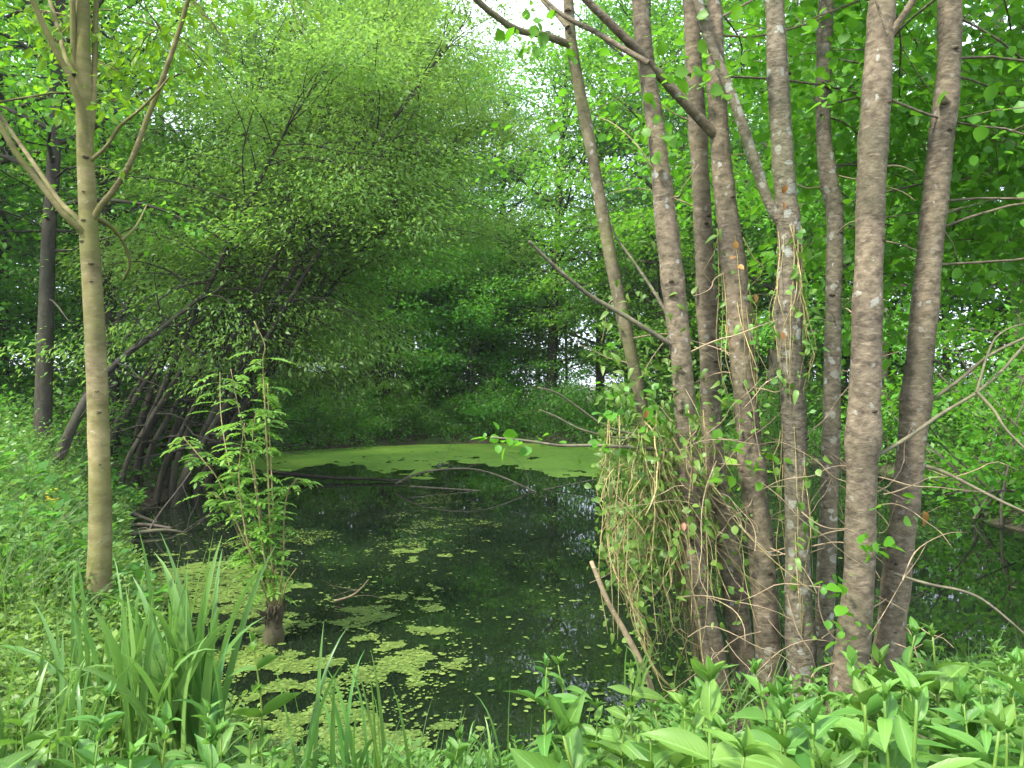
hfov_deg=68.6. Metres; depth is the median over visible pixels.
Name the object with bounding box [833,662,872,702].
broadleaf plant
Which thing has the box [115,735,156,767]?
broadleaf plant
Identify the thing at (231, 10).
alder tree
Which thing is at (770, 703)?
broadleaf plant
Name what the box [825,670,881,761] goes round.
broadleaf plant
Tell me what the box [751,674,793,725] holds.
broadleaf plant
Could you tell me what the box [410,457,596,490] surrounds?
dead branch
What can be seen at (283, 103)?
willow tree
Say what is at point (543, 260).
alder tree
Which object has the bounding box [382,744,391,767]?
broadleaf plant
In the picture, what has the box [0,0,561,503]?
willow tree
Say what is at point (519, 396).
bank shrub
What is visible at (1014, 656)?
broadleaf plant
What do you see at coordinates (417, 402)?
bank shrub
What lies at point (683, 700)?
broadleaf plant
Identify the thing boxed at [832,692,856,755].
broadleaf plant
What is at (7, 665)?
bank weeds
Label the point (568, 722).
broadleaf plant
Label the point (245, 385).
willow tree
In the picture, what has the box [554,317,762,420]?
bank shrub
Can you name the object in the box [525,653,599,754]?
broadleaf plant
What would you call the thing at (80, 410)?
slanting trunk
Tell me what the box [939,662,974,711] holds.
broadleaf plant
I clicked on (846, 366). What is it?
hazel tree
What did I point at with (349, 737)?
grass tuft
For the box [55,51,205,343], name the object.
alder tree
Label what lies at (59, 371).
bank shrub
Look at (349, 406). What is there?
bank shrub
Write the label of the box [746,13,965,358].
alder tree
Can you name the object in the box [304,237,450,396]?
hazel tree
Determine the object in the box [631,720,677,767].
broadleaf plant
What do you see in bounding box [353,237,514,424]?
hazel tree
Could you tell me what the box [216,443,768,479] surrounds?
duckweed mat
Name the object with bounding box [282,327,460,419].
bank shrub
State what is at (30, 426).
bank shrub
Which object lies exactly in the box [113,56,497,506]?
willow tree
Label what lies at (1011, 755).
broadleaf plant
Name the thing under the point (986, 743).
broadleaf plant
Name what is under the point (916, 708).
broadleaf plant
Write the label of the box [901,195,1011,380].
hazel tree
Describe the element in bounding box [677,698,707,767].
broadleaf plant
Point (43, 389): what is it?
alder tree
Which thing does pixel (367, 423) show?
bank shrub
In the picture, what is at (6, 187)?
alder tree
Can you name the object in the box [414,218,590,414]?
hazel tree
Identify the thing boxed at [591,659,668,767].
broadleaf plant
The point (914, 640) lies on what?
broadleaf plant
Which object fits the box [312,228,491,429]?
hazel tree
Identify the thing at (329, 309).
willow tree
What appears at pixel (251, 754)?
broadleaf plant
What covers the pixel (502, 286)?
hazel tree
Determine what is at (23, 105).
alder tree
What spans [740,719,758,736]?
broadleaf plant
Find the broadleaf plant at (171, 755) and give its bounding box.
[142,727,194,767]
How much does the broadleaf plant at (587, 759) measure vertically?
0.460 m
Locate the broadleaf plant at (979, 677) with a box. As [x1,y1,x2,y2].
[949,671,1008,737]
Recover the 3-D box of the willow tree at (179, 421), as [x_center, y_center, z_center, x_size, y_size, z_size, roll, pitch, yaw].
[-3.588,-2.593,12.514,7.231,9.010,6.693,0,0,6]
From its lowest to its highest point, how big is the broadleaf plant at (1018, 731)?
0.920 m
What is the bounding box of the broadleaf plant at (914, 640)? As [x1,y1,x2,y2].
[868,616,947,761]
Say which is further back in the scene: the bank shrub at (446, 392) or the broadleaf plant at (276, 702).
the bank shrub at (446, 392)
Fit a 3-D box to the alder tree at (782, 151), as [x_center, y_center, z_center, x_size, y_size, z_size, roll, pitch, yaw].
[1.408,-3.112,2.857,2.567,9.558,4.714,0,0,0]
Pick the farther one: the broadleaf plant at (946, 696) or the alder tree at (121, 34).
the alder tree at (121, 34)
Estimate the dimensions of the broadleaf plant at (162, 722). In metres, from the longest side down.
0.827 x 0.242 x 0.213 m
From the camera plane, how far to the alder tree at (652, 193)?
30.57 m
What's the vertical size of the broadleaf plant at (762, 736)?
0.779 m
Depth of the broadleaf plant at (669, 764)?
2.16 m
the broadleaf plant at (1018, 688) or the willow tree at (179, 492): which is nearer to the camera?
the broadleaf plant at (1018, 688)
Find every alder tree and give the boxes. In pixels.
[0,0,182,313]
[0,0,244,188]
[0,0,247,407]
[0,0,254,318]
[0,0,300,455]
[0,0,317,456]
[0,1,132,351]
[0,1,153,326]
[2,3,152,217]
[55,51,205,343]
[63,0,254,380]
[122,0,317,355]
[181,0,479,403]
[305,0,532,416]
[391,49,564,422]
[414,46,596,404]
[442,20,687,427]
[471,0,775,712]
[473,0,730,688]
[475,0,1023,702]
[493,0,805,423]
[495,0,693,412]
[509,167,592,402]
[544,0,816,702]
[554,170,652,380]
[587,0,972,440]
[611,123,759,363]
[668,58,902,414]
[676,0,1023,714]
[680,0,1023,685]
[686,89,768,380]
[693,0,883,709]
[696,0,1023,442]
[728,0,1023,698]
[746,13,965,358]
[815,0,1023,403]
[955,298,1006,333]
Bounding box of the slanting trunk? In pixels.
[51,260,247,468]
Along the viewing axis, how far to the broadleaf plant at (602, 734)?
2.29 m
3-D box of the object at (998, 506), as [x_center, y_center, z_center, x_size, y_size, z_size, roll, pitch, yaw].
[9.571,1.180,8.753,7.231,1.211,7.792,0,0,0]
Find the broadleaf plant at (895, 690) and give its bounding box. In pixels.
[861,662,922,762]
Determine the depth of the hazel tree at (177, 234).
21.75 m
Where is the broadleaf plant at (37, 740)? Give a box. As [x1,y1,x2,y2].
[0,690,60,767]
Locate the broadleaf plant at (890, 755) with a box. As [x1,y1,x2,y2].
[808,672,954,767]
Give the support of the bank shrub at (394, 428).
on the ground at (424, 439)
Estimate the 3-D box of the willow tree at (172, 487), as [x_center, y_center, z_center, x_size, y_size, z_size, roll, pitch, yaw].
[-4.135,-1.824,12.927,6.146,7.658,5.689,0,0,-29]
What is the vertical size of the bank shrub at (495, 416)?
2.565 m
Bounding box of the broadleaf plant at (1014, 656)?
[970,646,1023,756]
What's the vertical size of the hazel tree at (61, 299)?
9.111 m
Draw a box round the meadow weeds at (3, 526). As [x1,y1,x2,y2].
[0,391,167,640]
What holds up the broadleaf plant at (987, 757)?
on the ground at (424, 439)
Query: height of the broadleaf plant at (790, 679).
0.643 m
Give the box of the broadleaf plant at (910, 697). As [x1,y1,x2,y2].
[881,659,949,749]
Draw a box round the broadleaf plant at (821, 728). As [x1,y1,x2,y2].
[786,699,841,767]
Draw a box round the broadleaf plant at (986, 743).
[924,697,1019,758]
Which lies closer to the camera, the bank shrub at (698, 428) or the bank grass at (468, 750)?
the bank grass at (468, 750)
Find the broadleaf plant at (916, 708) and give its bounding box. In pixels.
[890,660,981,767]
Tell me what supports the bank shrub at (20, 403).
on the ground at (424, 439)
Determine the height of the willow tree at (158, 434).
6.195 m
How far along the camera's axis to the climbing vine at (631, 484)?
3.39 m
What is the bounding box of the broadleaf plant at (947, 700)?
[933,662,950,716]
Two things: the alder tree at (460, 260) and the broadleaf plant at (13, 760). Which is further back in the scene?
the alder tree at (460, 260)
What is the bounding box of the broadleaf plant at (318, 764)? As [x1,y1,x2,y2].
[301,746,328,767]
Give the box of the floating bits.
[153,475,1015,765]
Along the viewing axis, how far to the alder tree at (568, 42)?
3.44 m
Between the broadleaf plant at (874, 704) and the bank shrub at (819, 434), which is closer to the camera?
the broadleaf plant at (874, 704)
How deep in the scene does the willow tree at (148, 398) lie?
12.77 m
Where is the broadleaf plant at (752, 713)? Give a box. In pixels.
[729,657,803,734]
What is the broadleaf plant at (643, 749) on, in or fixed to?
on the ground at (424, 439)
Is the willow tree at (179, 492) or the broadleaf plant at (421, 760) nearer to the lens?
the broadleaf plant at (421, 760)
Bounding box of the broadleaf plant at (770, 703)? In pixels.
[761,696,795,757]
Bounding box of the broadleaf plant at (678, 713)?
[662,705,686,766]
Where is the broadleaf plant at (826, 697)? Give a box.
[786,666,836,767]
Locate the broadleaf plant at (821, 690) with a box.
[799,682,842,767]
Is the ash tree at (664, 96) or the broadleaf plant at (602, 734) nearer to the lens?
the broadleaf plant at (602, 734)
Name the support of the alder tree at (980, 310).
on the ground at (424, 439)
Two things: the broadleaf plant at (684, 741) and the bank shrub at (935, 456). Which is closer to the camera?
the broadleaf plant at (684, 741)
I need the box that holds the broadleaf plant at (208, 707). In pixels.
[178,698,231,767]
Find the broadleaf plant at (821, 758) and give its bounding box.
[795,742,860,767]
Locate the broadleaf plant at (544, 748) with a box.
[504,652,588,763]
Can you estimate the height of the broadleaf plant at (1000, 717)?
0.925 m
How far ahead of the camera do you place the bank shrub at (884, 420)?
15.59 m
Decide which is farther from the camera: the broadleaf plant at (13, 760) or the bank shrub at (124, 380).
the bank shrub at (124, 380)
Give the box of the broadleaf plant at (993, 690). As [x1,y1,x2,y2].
[960,675,1009,749]
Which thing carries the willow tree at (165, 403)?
on the ground at (424, 439)
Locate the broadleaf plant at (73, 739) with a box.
[48,728,114,767]
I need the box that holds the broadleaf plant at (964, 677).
[921,673,1004,751]
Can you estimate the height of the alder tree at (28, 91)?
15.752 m
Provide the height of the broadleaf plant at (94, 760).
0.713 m
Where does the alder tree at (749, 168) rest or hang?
on the ground at (424, 439)
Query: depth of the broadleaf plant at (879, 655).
2.35 m
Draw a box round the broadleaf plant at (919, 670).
[911,661,925,728]
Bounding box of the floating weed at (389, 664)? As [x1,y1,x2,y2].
[141,474,690,767]
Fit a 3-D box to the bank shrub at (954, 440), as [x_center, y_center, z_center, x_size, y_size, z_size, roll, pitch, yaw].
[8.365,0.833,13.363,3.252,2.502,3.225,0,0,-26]
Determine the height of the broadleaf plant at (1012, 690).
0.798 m
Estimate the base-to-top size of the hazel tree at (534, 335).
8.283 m
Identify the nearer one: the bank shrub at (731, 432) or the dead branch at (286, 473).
the dead branch at (286, 473)
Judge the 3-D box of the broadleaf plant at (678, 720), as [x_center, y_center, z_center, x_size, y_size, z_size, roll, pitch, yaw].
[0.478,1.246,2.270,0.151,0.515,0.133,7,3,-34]
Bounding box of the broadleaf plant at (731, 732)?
[702,724,741,764]
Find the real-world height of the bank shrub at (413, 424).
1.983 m
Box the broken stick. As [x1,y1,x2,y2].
[589,561,660,723]
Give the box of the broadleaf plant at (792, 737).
[684,693,817,767]
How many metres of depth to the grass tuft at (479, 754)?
2.83 m
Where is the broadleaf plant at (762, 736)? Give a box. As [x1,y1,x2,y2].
[733,680,836,763]
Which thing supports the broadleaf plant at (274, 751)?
on the ground at (424, 439)
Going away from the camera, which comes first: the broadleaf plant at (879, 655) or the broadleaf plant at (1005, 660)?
the broadleaf plant at (879, 655)
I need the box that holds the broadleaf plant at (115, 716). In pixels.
[60,681,125,764]
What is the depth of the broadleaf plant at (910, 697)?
2.12 m
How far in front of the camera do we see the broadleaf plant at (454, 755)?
2.30 m
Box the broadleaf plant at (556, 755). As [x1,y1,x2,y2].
[549,739,562,762]
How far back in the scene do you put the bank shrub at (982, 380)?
13.27 m
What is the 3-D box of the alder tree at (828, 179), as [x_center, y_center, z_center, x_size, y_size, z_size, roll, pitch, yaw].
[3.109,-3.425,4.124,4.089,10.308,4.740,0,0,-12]
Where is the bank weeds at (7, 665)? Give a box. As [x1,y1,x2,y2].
[0,493,260,766]
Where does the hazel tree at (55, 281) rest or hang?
on the ground at (424, 439)
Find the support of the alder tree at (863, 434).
on the ground at (424, 439)
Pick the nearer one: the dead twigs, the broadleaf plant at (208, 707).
the broadleaf plant at (208, 707)
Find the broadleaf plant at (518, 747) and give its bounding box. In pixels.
[502,735,522,767]
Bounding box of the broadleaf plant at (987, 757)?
[965,678,1023,766]
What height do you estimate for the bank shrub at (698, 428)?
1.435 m
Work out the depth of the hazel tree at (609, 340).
31.93 m
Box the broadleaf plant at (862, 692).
[830,676,894,767]
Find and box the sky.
[2,0,1023,384]
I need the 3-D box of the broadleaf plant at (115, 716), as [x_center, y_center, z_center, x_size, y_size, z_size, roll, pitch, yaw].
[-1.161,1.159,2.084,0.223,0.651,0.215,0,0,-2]
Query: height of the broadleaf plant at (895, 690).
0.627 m
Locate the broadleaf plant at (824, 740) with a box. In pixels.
[772,683,830,746]
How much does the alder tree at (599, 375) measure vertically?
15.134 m
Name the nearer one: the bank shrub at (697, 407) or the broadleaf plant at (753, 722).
the broadleaf plant at (753, 722)
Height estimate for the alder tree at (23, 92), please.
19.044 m
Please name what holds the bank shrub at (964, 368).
on the ground at (424, 439)
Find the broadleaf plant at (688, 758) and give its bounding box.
[677,685,730,766]
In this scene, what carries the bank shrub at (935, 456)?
on the ground at (424, 439)
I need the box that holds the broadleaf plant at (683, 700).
[645,691,717,767]
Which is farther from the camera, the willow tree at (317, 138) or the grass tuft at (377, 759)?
the willow tree at (317, 138)
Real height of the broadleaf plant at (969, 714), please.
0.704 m
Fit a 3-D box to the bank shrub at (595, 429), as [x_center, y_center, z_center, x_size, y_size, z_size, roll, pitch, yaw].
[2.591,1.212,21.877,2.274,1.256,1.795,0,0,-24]
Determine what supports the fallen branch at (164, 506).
on the ground at (424, 439)
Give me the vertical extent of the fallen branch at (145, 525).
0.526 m
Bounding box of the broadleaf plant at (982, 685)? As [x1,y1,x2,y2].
[961,672,1003,727]
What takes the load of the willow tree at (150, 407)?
on the ground at (424, 439)
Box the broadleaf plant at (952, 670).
[900,621,980,754]
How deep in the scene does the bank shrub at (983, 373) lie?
18.03 m
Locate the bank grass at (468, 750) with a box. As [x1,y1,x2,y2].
[0,604,1023,767]
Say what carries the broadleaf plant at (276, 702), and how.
on the ground at (424, 439)
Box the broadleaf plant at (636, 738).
[624,721,653,766]
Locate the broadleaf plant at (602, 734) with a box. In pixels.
[578,698,629,767]
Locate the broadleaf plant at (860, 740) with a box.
[834,723,871,767]
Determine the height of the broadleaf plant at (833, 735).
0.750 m
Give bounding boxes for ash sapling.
[160,321,322,644]
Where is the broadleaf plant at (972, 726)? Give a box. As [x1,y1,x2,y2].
[927,681,981,754]
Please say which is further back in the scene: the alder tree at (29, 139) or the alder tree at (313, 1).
the alder tree at (313, 1)
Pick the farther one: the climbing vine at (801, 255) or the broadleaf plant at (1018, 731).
the climbing vine at (801, 255)
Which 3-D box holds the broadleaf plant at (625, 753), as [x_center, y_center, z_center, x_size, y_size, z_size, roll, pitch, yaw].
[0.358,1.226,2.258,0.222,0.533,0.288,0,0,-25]
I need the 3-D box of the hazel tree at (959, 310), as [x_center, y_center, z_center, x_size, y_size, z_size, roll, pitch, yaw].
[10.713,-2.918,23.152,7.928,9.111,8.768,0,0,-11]
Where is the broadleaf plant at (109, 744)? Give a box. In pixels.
[82,735,117,767]
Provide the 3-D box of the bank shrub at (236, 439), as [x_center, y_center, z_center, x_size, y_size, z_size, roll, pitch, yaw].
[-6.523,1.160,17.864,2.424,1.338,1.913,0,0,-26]
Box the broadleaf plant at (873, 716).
[834,672,875,758]
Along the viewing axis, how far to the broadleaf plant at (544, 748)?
2.32 m
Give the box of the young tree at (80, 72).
[0,0,334,622]
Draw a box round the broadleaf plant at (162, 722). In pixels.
[117,699,204,767]
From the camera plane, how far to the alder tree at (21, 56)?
18.60 m
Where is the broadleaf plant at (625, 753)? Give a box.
[594,705,648,767]
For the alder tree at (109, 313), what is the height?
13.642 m
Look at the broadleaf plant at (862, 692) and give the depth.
1.56 m
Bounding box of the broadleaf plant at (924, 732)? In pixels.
[917,716,958,767]
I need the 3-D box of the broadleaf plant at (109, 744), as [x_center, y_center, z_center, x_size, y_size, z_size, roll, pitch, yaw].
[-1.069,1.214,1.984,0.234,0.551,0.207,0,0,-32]
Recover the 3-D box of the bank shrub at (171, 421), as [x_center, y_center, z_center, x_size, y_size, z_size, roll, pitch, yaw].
[-7.192,0.387,14.986,4.200,3.258,4.234,0,0,44]
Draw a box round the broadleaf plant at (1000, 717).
[916,696,1023,767]
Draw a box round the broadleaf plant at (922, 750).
[900,710,932,767]
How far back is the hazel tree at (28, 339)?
12.49 m
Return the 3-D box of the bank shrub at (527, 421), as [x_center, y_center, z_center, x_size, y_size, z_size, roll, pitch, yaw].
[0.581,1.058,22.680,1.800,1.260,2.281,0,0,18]
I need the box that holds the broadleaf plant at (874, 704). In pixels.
[816,645,904,762]
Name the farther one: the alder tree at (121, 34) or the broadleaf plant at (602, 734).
the alder tree at (121, 34)
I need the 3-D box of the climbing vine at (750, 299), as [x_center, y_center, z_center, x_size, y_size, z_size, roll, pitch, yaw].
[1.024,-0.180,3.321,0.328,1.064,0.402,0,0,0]
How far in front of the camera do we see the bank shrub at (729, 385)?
20.47 m
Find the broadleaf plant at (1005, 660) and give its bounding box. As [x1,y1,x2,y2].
[970,639,1019,712]
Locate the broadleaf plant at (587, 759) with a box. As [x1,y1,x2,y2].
[566,742,603,767]
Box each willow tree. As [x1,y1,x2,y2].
[0,0,399,447]
[0,0,500,484]
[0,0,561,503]
[4,0,513,459]
[14,0,447,465]
[53,48,409,456]
[62,0,502,488]
[63,62,460,497]
[69,0,536,451]
[81,140,388,485]
[96,0,478,454]
[103,151,316,436]
[109,120,401,477]
[111,85,436,502]
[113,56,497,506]
[119,0,494,482]
[120,106,416,422]
[122,1,487,447]
[126,79,480,483]
[133,19,599,486]
[133,80,537,445]
[138,92,439,460]
[142,107,496,497]
[146,51,474,490]
[153,89,471,431]
[171,132,464,428]
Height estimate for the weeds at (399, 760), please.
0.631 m
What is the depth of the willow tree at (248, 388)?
14.34 m
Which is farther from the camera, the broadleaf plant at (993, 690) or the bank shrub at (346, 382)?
the bank shrub at (346, 382)
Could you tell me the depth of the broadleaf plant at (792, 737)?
1.55 m
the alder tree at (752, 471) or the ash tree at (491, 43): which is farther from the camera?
the ash tree at (491, 43)
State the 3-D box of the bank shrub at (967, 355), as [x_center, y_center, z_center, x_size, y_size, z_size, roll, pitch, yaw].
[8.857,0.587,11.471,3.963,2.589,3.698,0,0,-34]
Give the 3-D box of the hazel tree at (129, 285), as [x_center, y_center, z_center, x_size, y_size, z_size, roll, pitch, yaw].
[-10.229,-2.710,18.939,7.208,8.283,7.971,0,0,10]
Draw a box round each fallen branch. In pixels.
[124,510,156,522]
[127,497,198,527]
[130,509,218,535]
[134,472,190,528]
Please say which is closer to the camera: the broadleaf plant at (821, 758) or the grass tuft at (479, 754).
the broadleaf plant at (821, 758)
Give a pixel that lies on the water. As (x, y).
(980, 558)
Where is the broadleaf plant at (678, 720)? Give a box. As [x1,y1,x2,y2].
[669,716,680,724]
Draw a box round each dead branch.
[269,469,409,483]
[321,579,386,601]
[395,443,533,490]
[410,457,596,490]
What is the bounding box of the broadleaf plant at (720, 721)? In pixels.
[707,713,735,766]
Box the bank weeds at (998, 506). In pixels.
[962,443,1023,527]
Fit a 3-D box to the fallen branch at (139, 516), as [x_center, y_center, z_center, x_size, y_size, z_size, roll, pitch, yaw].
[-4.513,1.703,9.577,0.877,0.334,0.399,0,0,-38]
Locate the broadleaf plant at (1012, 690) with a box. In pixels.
[982,669,1023,760]
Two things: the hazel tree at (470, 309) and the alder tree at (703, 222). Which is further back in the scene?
the hazel tree at (470, 309)
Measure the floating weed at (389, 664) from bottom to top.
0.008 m
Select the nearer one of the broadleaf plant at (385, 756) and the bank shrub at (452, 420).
the broadleaf plant at (385, 756)
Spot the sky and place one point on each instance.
(538, 7)
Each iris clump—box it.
[0,546,218,737]
[0,612,106,767]
[56,529,275,764]
[136,619,248,764]
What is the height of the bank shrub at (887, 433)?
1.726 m
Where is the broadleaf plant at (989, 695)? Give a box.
[963,693,1017,757]
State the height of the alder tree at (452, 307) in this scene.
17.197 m
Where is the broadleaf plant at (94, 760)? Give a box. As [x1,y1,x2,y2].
[72,714,122,767]
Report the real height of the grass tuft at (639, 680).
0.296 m
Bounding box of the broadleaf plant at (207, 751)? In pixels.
[194,718,230,767]
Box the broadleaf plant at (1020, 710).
[1015,677,1023,713]
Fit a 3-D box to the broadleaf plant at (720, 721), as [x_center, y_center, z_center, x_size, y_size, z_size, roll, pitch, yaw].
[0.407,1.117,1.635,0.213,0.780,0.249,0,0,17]
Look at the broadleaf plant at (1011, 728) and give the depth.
1.52 m
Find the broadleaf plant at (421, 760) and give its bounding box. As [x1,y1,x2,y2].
[416,752,437,767]
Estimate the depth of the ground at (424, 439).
16.42 m
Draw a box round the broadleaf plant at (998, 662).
[977,655,1021,726]
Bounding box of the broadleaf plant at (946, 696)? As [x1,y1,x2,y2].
[939,658,956,718]
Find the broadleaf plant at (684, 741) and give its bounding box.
[640,654,800,767]
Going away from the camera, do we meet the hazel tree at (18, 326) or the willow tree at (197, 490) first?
the willow tree at (197, 490)
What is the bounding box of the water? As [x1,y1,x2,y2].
[130,450,1023,767]
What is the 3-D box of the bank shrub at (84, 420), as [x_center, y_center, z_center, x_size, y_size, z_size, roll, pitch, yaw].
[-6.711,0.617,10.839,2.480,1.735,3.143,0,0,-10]
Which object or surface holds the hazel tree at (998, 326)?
on the ground at (424, 439)
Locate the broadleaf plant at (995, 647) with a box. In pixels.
[968,642,1022,714]
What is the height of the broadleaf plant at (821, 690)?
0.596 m
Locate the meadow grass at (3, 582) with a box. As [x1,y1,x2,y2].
[0,411,170,677]
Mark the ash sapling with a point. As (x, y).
(272, 621)
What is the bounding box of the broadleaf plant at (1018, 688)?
[972,648,1023,767]
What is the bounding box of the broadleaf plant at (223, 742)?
[181,717,264,767]
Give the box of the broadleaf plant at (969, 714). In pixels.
[920,676,1013,760]
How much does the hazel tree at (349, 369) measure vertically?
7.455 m
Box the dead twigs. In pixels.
[612,353,967,710]
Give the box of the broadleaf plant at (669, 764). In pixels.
[637,761,673,767]
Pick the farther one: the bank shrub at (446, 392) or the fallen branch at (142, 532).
the bank shrub at (446, 392)
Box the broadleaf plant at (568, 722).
[509,690,585,767]
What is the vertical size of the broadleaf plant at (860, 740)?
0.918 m
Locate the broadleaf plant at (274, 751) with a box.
[261,746,285,767]
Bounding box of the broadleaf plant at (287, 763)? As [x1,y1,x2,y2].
[271,756,292,767]
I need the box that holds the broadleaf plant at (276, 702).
[230,631,301,767]
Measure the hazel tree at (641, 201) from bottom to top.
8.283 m
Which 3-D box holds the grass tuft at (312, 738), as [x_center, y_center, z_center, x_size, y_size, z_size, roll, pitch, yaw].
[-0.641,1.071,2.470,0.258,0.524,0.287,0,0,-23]
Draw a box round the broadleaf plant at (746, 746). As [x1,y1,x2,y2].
[699,724,783,767]
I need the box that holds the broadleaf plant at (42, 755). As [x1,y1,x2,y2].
[26,713,65,767]
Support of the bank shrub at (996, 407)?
on the ground at (424, 439)
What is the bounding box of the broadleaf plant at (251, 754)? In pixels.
[233,719,272,764]
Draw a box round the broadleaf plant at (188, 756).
[182,752,194,760]
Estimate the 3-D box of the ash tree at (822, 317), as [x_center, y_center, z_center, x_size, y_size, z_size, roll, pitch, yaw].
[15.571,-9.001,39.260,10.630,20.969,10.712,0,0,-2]
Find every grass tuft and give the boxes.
[44,640,149,767]
[273,623,346,767]
[313,652,396,767]
[355,653,410,767]
[464,692,509,767]
[464,720,483,767]
[624,627,666,696]
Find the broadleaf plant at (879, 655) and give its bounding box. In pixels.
[824,643,896,762]
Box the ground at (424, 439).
[0,385,1023,767]
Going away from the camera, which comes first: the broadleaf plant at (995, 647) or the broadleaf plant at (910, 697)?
the broadleaf plant at (910, 697)
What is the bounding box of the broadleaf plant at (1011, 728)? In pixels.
[1003,704,1016,765]
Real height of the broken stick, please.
0.767 m
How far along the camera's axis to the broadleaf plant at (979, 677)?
2.05 m
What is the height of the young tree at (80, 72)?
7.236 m
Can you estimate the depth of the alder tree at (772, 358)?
18.76 m
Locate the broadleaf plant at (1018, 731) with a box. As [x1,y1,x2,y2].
[961,720,1022,767]
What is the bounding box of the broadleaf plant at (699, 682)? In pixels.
[669,663,725,740]
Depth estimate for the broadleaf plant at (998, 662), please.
2.54 m
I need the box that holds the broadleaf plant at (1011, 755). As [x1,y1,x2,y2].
[951,715,1022,765]
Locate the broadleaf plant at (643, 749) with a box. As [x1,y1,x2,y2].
[630,698,666,767]
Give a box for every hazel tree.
[0,53,184,413]
[0,67,77,391]
[0,153,79,415]
[4,72,119,392]
[7,77,141,371]
[8,102,202,408]
[8,119,228,413]
[20,140,215,399]
[74,123,309,407]
[186,178,404,412]
[295,219,457,414]
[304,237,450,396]
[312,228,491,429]
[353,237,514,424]
[377,239,564,428]
[391,198,568,406]
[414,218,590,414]
[461,209,590,407]
[517,253,625,406]
[542,184,755,407]
[544,202,753,433]
[563,259,654,393]
[593,185,816,411]
[601,156,825,431]
[696,126,970,431]
[750,159,960,391]
[771,92,1016,433]
[890,119,1023,406]
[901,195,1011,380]
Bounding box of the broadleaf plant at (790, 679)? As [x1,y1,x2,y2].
[777,674,823,726]
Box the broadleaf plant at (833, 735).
[815,725,880,767]
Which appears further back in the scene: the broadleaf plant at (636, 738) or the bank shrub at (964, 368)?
the bank shrub at (964, 368)
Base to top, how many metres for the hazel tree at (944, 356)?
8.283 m
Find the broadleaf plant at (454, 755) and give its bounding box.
[442,724,471,767]
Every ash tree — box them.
[254,0,486,377]
[447,33,552,399]
[548,0,837,376]
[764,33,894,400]
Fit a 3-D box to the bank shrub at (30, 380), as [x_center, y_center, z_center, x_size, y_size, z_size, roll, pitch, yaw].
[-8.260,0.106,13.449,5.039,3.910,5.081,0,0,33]
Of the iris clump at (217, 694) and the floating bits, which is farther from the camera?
the floating bits
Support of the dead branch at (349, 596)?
on the water
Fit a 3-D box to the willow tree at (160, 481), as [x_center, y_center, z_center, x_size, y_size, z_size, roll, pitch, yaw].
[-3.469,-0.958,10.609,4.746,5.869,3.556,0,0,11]
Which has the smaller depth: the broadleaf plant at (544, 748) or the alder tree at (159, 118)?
the broadleaf plant at (544, 748)
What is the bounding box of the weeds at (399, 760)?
[0,605,1023,767]
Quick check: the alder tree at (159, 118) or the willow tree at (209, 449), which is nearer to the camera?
the willow tree at (209, 449)
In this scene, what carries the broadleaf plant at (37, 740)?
on the ground at (424, 439)
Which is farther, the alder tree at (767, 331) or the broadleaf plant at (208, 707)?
the alder tree at (767, 331)
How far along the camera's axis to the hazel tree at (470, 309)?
23.04 m
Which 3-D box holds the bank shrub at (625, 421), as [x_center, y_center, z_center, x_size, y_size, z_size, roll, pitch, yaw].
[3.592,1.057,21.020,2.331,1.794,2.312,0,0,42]
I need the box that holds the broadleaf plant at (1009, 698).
[987,689,1023,762]
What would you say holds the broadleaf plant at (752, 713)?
on the ground at (424, 439)
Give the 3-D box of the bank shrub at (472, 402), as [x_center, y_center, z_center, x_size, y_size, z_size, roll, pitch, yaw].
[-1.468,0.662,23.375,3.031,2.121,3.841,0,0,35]
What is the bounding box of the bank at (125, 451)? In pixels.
[4,400,1023,516]
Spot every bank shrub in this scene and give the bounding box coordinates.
[0,307,187,444]
[0,348,137,433]
[0,385,86,481]
[1,367,146,462]
[9,294,118,419]
[53,335,291,458]
[64,348,184,415]
[121,346,306,458]
[203,413,294,458]
[204,376,334,452]
[240,330,357,416]
[241,349,363,443]
[248,377,380,450]
[268,407,316,448]
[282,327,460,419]
[301,373,418,438]
[313,389,412,447]
[348,357,475,439]
[360,394,425,439]
[379,384,458,445]
[390,352,489,425]
[425,405,470,441]
[429,371,514,434]
[437,332,608,408]
[439,369,553,443]
[459,355,577,436]
[496,399,561,437]
[513,369,605,443]
[515,362,621,446]
[549,341,723,449]
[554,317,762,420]
[579,407,623,443]
[596,400,670,444]
[617,364,767,447]
[656,400,700,445]
[672,404,736,452]
[695,338,848,454]
[699,349,822,428]
[723,409,780,452]
[724,366,847,462]
[765,356,970,454]
[766,318,992,448]
[806,289,1023,537]
[807,417,844,459]
[808,398,940,467]
[878,364,1019,477]
[882,417,959,463]
[887,323,1023,510]
[891,303,1014,442]
[892,344,1023,485]
[930,342,1023,460]
[938,340,1022,451]
[941,349,1009,430]
[975,352,1023,433]
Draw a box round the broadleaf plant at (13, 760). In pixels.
[0,749,38,767]
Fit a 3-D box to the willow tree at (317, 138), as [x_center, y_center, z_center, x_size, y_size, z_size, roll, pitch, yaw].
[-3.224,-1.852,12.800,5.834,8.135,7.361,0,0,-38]
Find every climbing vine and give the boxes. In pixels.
[574,239,815,703]
[703,228,774,450]
[764,425,831,649]
[765,185,830,404]

